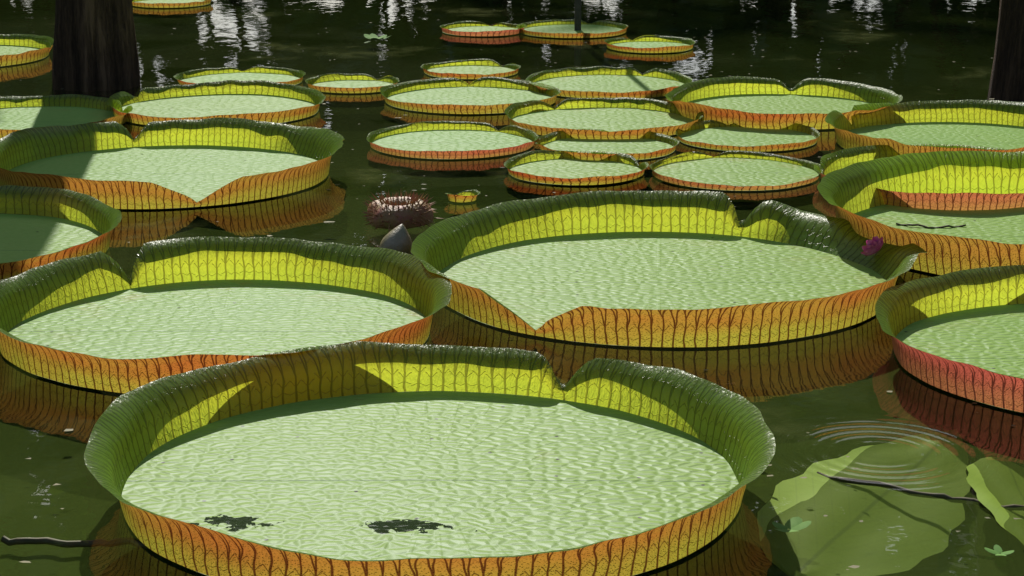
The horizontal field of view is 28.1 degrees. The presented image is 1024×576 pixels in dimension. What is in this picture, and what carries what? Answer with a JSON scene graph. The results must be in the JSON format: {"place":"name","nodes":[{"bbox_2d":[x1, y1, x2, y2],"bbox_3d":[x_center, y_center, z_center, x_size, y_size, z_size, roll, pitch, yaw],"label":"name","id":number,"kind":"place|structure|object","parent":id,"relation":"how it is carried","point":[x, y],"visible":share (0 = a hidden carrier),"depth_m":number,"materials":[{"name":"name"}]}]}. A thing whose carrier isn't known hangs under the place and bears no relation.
{"place":"outdoors","nodes":[
{"label":"outdoors","id":0,"kind":"place"},
{"bbox_2d":[0,0,999,24],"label":"water","id":1,"kind":"structure","parent":0,"point":[360,2],"depth_m":14.69,"materials":[{"name":"black liquid"}]},
{"bbox_2d":[0,34,53,65],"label":"pad","id":2,"kind":"object","parent":1,"relation":"on","point":[29,48],"visible":1,"depth_m":12.30,"materials":[{"name":"green plant"}]},
{"bbox_2d":[0,185,121,279],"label":"pad","id":3,"kind":"object","parent":1,"relation":"on","point":[65,223],"visible":0.86,"depth_m":7.59,"materials":[{"name":"green plant"}]},
{"bbox_2d":[0,94,132,138],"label":"pad","id":4,"kind":"object","parent":1,"relation":"on","point":[17,113],"visible":0.7,"depth_m":10.12,"materials":[{"name":"green plant"}]},
{"bbox_2d":[132,0,210,7],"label":"pad","id":5,"kind":"object","parent":1,"relation":"on","point":[165,3],"visible":0.86,"depth_m":14.45,"materials":[{"name":"green plant"}]},
{"bbox_2d":[0,117,344,208],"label":"pad","id":6,"kind":"object","parent":1,"relation":"on","point":[197,163],"visible":0.94,"depth_m":8.84,"materials":[{"name":"green plant"}]},
{"bbox_2d":[107,80,325,124],"bbox_3d":[-1.467,-0.918,10.180,1.080,0.070,1.097,0,14,0],"label":"pad","id":7,"kind":"object","parent":1,"relation":"on","point":[265,101],"visible":0.88,"depth_m":10.38,"materials":[{"name":"green plant"}]},
{"bbox_2d":[0,237,451,393],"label":"pad","id":8,"kind":"object","parent":1,"relation":"on","point":[99,320],"visible":0.91,"depth_m":6.47,"materials":[{"name":"green plant"}]},
{"bbox_2d":[173,66,305,84],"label":"pad","id":9,"kind":"object","parent":1,"relation":"on","point":[285,75],"visible":0.74,"depth_m":11.27,"materials":[{"name":"green plant"}]},
{"bbox_2d":[305,73,398,92],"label":"pad","id":10,"kind":"object","parent":1,"relation":"on","point":[354,83],"visible":0.9,"depth_m":11.02,"materials":[{"name":"green plant"}]},
{"bbox_2d":[364,33,389,39],"bbox_3d":[-0.841,-1.571,12.794,0.149,0.026,0.165,-5,15,-19],"label":"water lettuce","id":11,"kind":"object","parent":1,"relation":"on","point":[373,36],"visible":1,"depth_m":12.81,"materials":[{"name":"green plant"}]},
{"bbox_2d":[380,224,411,254],"bbox_3d":[-0.427,0.007,7.211,0.178,0.483,0.115,14,20,42],"label":"flower bud","id":12,"kind":"object","parent":1,"relation":"in","point":[397,238],"visible":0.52,"depth_m":7.11,"materials":[{"name":"white plant"}]},
{"bbox_2d":[361,189,443,232],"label":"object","id":13,"kind":"object","parent":1,"relation":"on","point":[408,211],"visible":0.98,"depth_m":7.65,"materials":[{"name":"brown plant"}]},
{"bbox_2d":[84,341,775,575],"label":"pad","id":14,"kind":"object","parent":1,"relation":"on","point":[307,461],"visible":1,"depth_m":5.04,"materials":[{"name":"green plant"}]},
{"bbox_2d":[367,121,538,158],"bbox_3d":[-0.267,-0.677,9.300,0.782,0.043,0.775,0,14,0],"label":"pad","id":15,"kind":"object","parent":1,"relation":"on","point":[435,140],"visible":1,"depth_m":9.37,"materials":[{"name":"green plant"}]},
{"bbox_2d":[445,190,479,201],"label":"pad","id":16,"kind":"object","parent":1,"relation":"on","point":[468,196],"visible":1,"depth_m":8.08,"materials":[{"name":"plant"}]},
{"bbox_2d":[380,77,561,113],"bbox_3d":[-0.213,-0.993,10.495,0.933,0.057,0.928,0,14,0],"label":"pad","id":17,"kind":"object","parent":1,"relation":"on","point":[487,95],"visible":0.98,"depth_m":10.62,"materials":[{"name":"green plant"}]},
{"bbox_2d":[421,59,520,78],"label":"pad","id":18,"kind":"object","parent":1,"relation":"on","point":[472,68],"visible":0.95,"depth_m":11.52,"materials":[{"name":"green plant"}]},
{"bbox_2d":[440,21,526,35],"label":"pad","id":19,"kind":"object","parent":1,"relation":"on","point":[470,28],"visible":0.98,"depth_m":13.22,"materials":[{"name":"green plant"}]},
{"bbox_2d":[8,5,1021,569],"bbox_3d":[-0.035,-0.741,9.643,6.333,0.001,10.811,0,14,0],"label":"floating debris","id":20,"kind":"object","parent":1,"relation":"on","point":[640,347],"visible":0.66,"depth_m":5.34,"materials":[{"name":"green plant"}]},
{"bbox_2d":[516,19,627,37],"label":"pad","id":21,"kind":"object","parent":1,"relation":"on","point":[557,28],"visible":0.99,"depth_m":13.22,"materials":[{"name":"green plant"}]},
{"bbox_2d":[504,150,648,184],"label":"pad","id":22,"kind":"object","parent":1,"relation":"on","point":[559,167],"visible":1,"depth_m":8.72,"materials":[{"name":"green plant"}]},
{"bbox_2d":[574,0,581,54],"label":"post","id":23,"kind":"object","parent":1,"relation":"in","point":[577,41],"visible":0.44,"depth_m":13.15,"materials":[{"name":"brown wood"}]},
{"bbox_2d":[504,97,703,138],"bbox_3d":[0.443,-0.823,9.833,0.959,0.059,0.961,0,14,0],"label":"pad","id":24,"kind":"object","parent":1,"relation":"on","point":[619,118],"visible":0.94,"depth_m":9.95,"materials":[{"name":"green plant"}]},
{"bbox_2d":[534,129,678,160],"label":"pad","id":25,"kind":"object","parent":1,"relation":"on","point":[650,145],"visible":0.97,"depth_m":9.24,"materials":[{"name":"green plant"}]},
{"bbox_2d":[525,66,692,97],"bbox_3d":[0.518,-1.102,10.929,0.895,0.049,0.900,0,14,0],"label":"pad","id":26,"kind":"object","parent":1,"relation":"on","point":[602,82],"visible":0.86,"depth_m":11.06,"materials":[{"name":"green plant"}]},
{"bbox_2d":[604,35,694,52],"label":"pad","id":27,"kind":"object","parent":1,"relation":"on","point":[655,44],"visible":1,"depth_m":12.52,"materials":[{"name":"green plant"}]},
{"bbox_2d":[411,190,926,346],"bbox_3d":[0.523,-0.087,6.811,1.714,0.147,1.687,0,14,0],"label":"pad","id":28,"kind":"object","parent":1,"relation":"on","point":[661,268],"visible":0.93,"depth_m":6.98,"materials":[{"name":"green plant"}]},
{"bbox_2d":[861,236,883,255],"bbox_3d":[1.239,-0.144,7.026,0.082,0.079,0.061,0,14,0],"label":"pink flower","id":29,"kind":"object","parent":28,"relation":"on","point":[874,245],"visible":1,"depth_m":7.01,"materials":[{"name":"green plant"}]},
{"bbox_2d":[649,150,822,190],"bbox_3d":[0.943,-0.500,8.632,0.728,0.036,0.751,0,14,0],"label":"pad","id":30,"kind":"object","parent":1,"relation":"on","point":[733,170],"visible":0.98,"depth_m":8.67,"materials":[{"name":"green plant"}]},
{"bbox_2d":[675,120,819,151],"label":"pad","id":31,"kind":"object","parent":1,"relation":"on","point":[712,134],"visible":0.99,"depth_m":9.45,"materials":[{"name":"green plant"}]},
{"bbox_2d":[665,76,902,129],"bbox_3d":[1.342,-0.924,10.156,1.167,0.094,1.151,0,14,0],"label":"pad","id":32,"kind":"object","parent":1,"relation":"on","point":[756,102],"visible":0.88,"depth_m":10.41,"materials":[{"name":"green plant"}]},
{"bbox_2d":[772,517,810,531],"bbox_3d":[0.636,0.541,4.653,0.092,0.015,0.088,0,14,0],"label":"plant","id":33,"kind":"object","parent":1,"relation":"on","point":[793,524],"visible":1,"depth_m":4.66,"materials":[{"name":"green plant"}]},
{"bbox_2d":[814,144,1023,209],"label":"pad","id":34,"kind":"object","parent":1,"relation":"on","point":[835,161],"visible":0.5,"depth_m":7.97,"materials":[{"name":"plant"}]},
{"bbox_2d":[817,151,1023,274],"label":"pad","id":35,"kind":"object","parent":1,"relation":"on","point":[852,193],"visible":0.84,"depth_m":7.85,"materials":[{"name":"green plant"}]},
{"bbox_2d":[896,223,965,228],"bbox_3d":[1.564,-0.231,7.635,0.260,0.016,0.050,2,15,7],"label":"twig on pad","id":36,"kind":"object","parent":35,"relation":"on","point":[924,226],"visible":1,"depth_m":7.63,"materials":[{"name":"brown wood"}]},
{"bbox_2d":[825,100,1023,154],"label":"pad","id":37,"kind":"object","parent":1,"relation":"on","point":[963,122],"visible":0.77,"depth_m":9.70,"materials":[{"name":"green plant"}]},
{"bbox_2d":[875,265,1023,412],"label":"pad","id":38,"kind":"object","parent":1,"relation":"on","point":[960,333],"visible":1,"depth_m":6.21,"materials":[{"name":"green plant"}]},
{"bbox_2d":[985,545,1013,555],"bbox_3d":[1.072,0.581,4.508,0.054,0.010,0.058,-13,19,-40],"label":"plant","id":39,"kind":"object","parent":1,"relation":"on","point":[997,550],"visible":1,"depth_m":4.51,"materials":[{"name":"green plant"}]},
{"bbox_2d":[0,0,1023,575],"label":"pond water","id":40,"kind":"structure","parent":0,"point":[840,392],"depth_m":8.95,"materials":[{"name":"liquid"}]},
{"bbox_3d":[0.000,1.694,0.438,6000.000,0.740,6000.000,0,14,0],"label":"ground","id":41,"kind":"structure","parent":0,"visible":0},
{"bbox_2d":[52,0,140,97],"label":"pond tree","id":42,"kind":"object","parent":41,"relation":"on","point":[95,52],"visible":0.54,"depth_m":11.11,"materials":[{"name":"brown plant"}]},
{"bbox_2d":[987,0,1023,126],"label":"tree","id":43,"kind":"object","parent":41,"relation":"on","point":[1007,79],"visible":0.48,"depth_m":10.48,"materials":[{"name":"brown plant"}]},
{"label":"murky water","id":44,"kind":"object","parent":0,"visible":0},
{"bbox_2d":[1,536,148,548],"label":"stick","id":45,"kind":"object","parent":44,"relation":"on","point":[73,544],"visible":0.73,"depth_m":4.65,"materials":[{"name":"brown wood"}]},
{"bbox_2d":[553,371,734,387],"bbox_3d":[0.374,0.276,5.944,0.543,0.018,0.077,3,15,12],"label":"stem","id":46,"kind":"object","parent":44,"relation":"on","point":[565,376],"visible":0.16,"depth_m":6.00,"materials":[{"name":"plant"}]},
{"bbox_2d":[757,429,970,575],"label":"submerged leaf","id":47,"kind":"object","parent":44,"relation":"on","point":[894,531],"visible":0.96,"depth_m":4.99,"materials":[{"name":"green plant"}]},
{"bbox_2d":[817,471,1023,510],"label":"branch","id":48,"kind":"object","parent":44,"relation":"on","point":[1013,507],"visible":0.97,"depth_m":5.03,"materials":[{"name":"brown wood"}]},
{"bbox_2d":[966,457,1023,544],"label":"submerged leaf","id":49,"kind":"object","parent":44,"relation":"on","point":[995,483],"visible":0.99,"depth_m":5.09,"materials":[{"name":"green plant"}]}
]}

